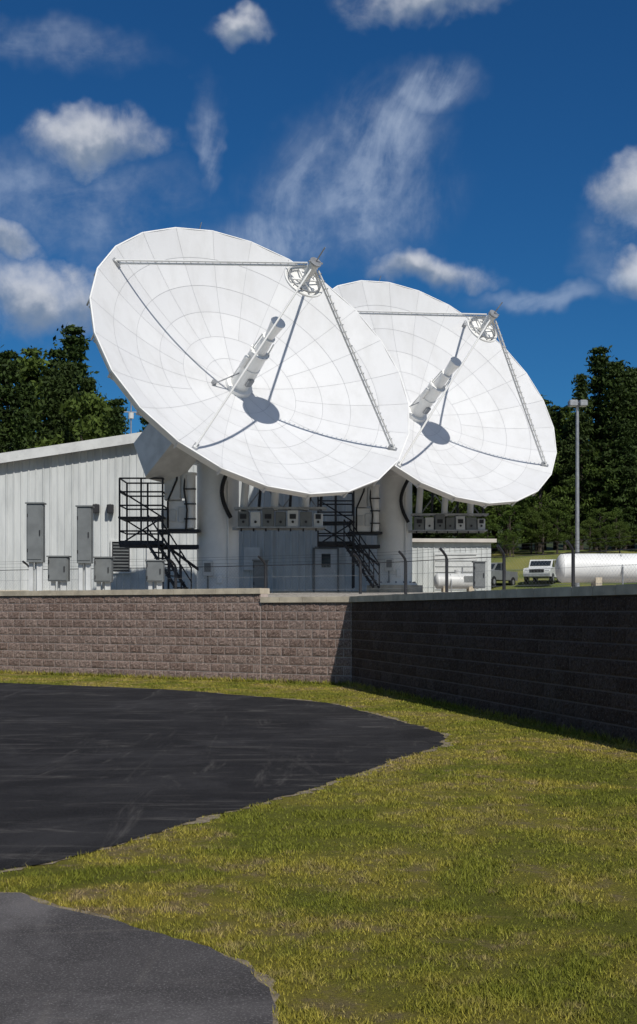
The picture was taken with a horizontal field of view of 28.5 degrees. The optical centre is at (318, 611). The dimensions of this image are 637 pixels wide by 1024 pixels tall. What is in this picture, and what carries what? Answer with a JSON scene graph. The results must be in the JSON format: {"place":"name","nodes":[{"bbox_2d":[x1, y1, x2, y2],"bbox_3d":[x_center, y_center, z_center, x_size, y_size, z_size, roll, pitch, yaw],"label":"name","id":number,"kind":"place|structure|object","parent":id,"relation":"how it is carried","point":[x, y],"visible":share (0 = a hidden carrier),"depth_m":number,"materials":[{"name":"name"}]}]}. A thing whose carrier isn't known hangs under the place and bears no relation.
{"place":"outdoors","nodes":[
{"label":"outdoors","id":0,"kind":"place"},
{"bbox_2d":[0,683,452,871],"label":"asphalt driveway","id":1,"kind":"structure","parent":0,"point":[85,769],"depth_m":13.83,"materials":[{"name":"black asphalt"}]},
{"bbox_2d":[0,522,636,1023],"bbox_3d":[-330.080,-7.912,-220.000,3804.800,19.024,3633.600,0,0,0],"label":"ground","id":2,"kind":"structure","parent":0,"point":[358,1000],"depth_m":7.50,"materials":[{"name":"green plant"}]},
{"bbox_2d":[25,502,46,590],"bbox_3d":[-8.350,-1.637,37.000,0.780,3.145,0.600,0,0,0],"label":"electrical cabinet","id":3,"kind":"object","parent":2,"relation":"on","point":[36,533],"visible":0.74,"depth_m":36.80,"materials":[{"name":"grey metal"}]},
{"bbox_2d":[46,556,70,589],"bbox_3d":[-7.750,-0.880,37.400,0.900,1.560,0.600,0,0,0],"label":"electrical cabinet","id":4,"kind":"object","parent":2,"relation":"on","point":[59,569],"visible":0.73,"depth_m":37.20,"materials":[{"name":"grey metal"}]},
{"bbox_2d":[75,505,93,589],"bbox_3d":[-6.900,-1.603,37.000,0.720,3.035,0.600,0,0,0],"label":"electrical cabinet","id":5,"kind":"object","parent":2,"relation":"on","point":[85,535],"visible":0.83,"depth_m":36.80,"materials":[{"name":"grey metal"}]},
{"bbox_2d":[93,557,114,589],"bbox_3d":[-6.450,-0.889,37.600,0.820,1.501,0.600,0,0,0],"label":"electrical cabinet","id":6,"kind":"object","parent":2,"relation":"on","point":[103,570],"visible":0.71,"depth_m":37.40,"materials":[{"name":"grey metal"}]},
{"bbox_2d":[0,594,259,680],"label":"split blocks","id":7,"kind":"structure","parent":2,"relation":"on","point":[172,602],"depth_m":30.24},
{"bbox_2d":[0,892,279,1023],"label":"footpath","id":8,"kind":"structure","parent":2,"relation":"on","point":[61,965],"depth_m":5.46,"materials":[{"name":"grey asphalt"}]},
{"bbox_2d":[145,560,165,588],"bbox_3d":[-4.950,-0.884,38.000,0.820,1.352,0.600,0,0,0],"label":"electrical cabinet","id":9,"kind":"object","parent":2,"relation":"on","point":[155,571],"visible":0.71,"depth_m":37.80,"materials":[{"name":"grey metal"}]},
{"bbox_2d":[0,590,366,592],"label":"foundation","id":10,"kind":"object","parent":2,"relation":"on","point":[270,591],"depth_m":55.15,"materials":[{"name":"concrete"}]},
{"bbox_2d":[0,443,376,590],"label":"corrugated walls","id":11,"kind":"structure","parent":2,"relation":"on","point":[62,485],"depth_m":53.84,"materials":[{"name":"white metal"}]},
{"bbox_2d":[0,403,141,462],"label":"roof","id":12,"kind":"structure","parent":11,"relation":"on","point":[130,438],"depth_m":53.12,"materials":[{"name":"metal"}]},
{"bbox_2d":[92,503,338,592],"bbox_3d":[-5.548,-2.620,54.236,13.115,4.039,0.360,0,0,-9],"label":"louvre door and fittings","id":13,"kind":"structure","parent":11,"relation":"attached to","point":[117,552],"depth_m":54.89,"materials":[{"name":"metal"}]},
{"bbox_2d":[86,222,408,588],"bbox_3d":[-2.018,-6.727,40.834,10.282,13.253,8.380,0,0,0],"label":"satellite dish","id":14,"kind":"object","parent":2,"relation":"on","point":[230,362],"visible":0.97,"depth_m":41.83,"materials":[{"name":"white paint"}]},
{"bbox_2d":[252,560,268,587],"bbox_3d":[-1.950,-1.103,42.200,0.800,1.275,0.600,0,0,0],"label":"electrical cabinet","id":15,"kind":"object","parent":2,"relation":"on","point":[258,579],"visible":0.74,"depth_m":42.00,"materials":[{"name":"grey metal"}]},
{"bbox_2d":[261,603,350,682],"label":"split blocks","id":16,"kind":"structure","parent":2,"relation":"on","point":[277,644],"depth_m":27.76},
{"bbox_2d":[0,324,636,555],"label":"forest tree line","id":17,"kind":"object","parent":2,"relation":"on","point":[30,400],"visible":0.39,"depth_m":117.94,"materials":[{"name":"green plant"}]},
{"bbox_2d":[0,594,636,742],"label":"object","id":18,"kind":"object","parent":2,"relation":"on","point":[480,661],"visible":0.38,"depth_m":27.41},
{"bbox_2d":[0,584,636,602],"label":"coping stones","id":19,"kind":"object","parent":18,"relation":"on","point":[619,589],"visible":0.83,"depth_m":24.48,"materials":[{"name":"concrete"}]},
{"bbox_2d":[0,536,636,594],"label":"security fence","id":20,"kind":"object","parent":2,"relation":"on","point":[405,561],"visible":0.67,"depth_m":35.16,"materials":[{"name":"metal"}]},
{"bbox_2d":[317,276,556,592],"bbox_3d":[4.562,-7.177,49.334,10.282,13.253,8.380,0,0,0],"label":"satellite dish","id":21,"kind":"object","parent":2,"relation":"on","point":[481,431],"visible":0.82,"depth_m":50.76,"materials":[{"name":"white paint"}]},
{"bbox_2d":[412,538,496,591],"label":"storage shed","id":22,"kind":"structure","parent":2,"relation":"on","point":[420,546],"depth_m":69.26,"materials":[{"name":"white metal"}]},
{"bbox_2d":[434,553,476,591],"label":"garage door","id":23,"kind":"structure","parent":22,"relation":"in","point":[466,564],"depth_m":69.27,"materials":[{"name":"grey paint"}]},
{"bbox_2d":[434,567,478,591],"bbox_3d":[6.897,-1.498,62.076,2.380,1.365,0.820,0,0,-6],"label":"propane tank","id":24,"kind":"object","parent":2,"relation":"on","point":[453,579],"visible":0.58,"depth_m":61.77,"materials":[{"name":"white metal"}]},
{"bbox_2d":[472,561,485,587],"bbox_3d":[5.900,-1.157,46.000,0.720,1.367,0.600,0,0,0],"label":"electrical cabinet","id":25,"kind":"object","parent":2,"relation":"on","point":[477,580],"visible":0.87,"depth_m":45.80,"materials":[{"name":"grey metal"}]},
{"bbox_2d":[351,596,636,743],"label":"split blocks","id":26,"kind":"structure","parent":2,"relation":"on","point":[609,635],"depth_m":18.49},
{"bbox_2d":[491,562,517,586],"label":"pickup truck","id":27,"kind":"object","parent":2,"relation":"on","point":[511,577],"visible":0.47,"depth_m":86.18,"materials":[{"name":"grey paint"}]},
{"bbox_2d":[523,559,560,583],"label":"pickup truck","id":28,"kind":"object","parent":2,"relation":"on","point":[551,576],"visible":0.74,"depth_m":86.40,"materials":[{"name":"white paint"}]},
{"bbox_2d":[568,400,587,586],"bbox_3d":[12.410,-5.340,59.978,0.880,9.519,0.557,0,0,0],"label":"street lamp","id":29,"kind":"object","parent":2,"relation":"on","point":[577,404],"visible":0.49,"depth_m":59.92,"materials":[{"name":"metal"}]},
{"bbox_2d":[555,554,636,585],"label":"propane tank","id":30,"kind":"object","parent":2,"relation":"on","point":[563,572],"visible":0.93,"depth_m":49.51,"materials":[{"name":"white metal"}]},
{"bbox_2d":[0,0,636,433],"label":"sky","id":31,"kind":"structure","parent":0,"point":[472,156],"materials":[{"name":"blue"}]}
]}

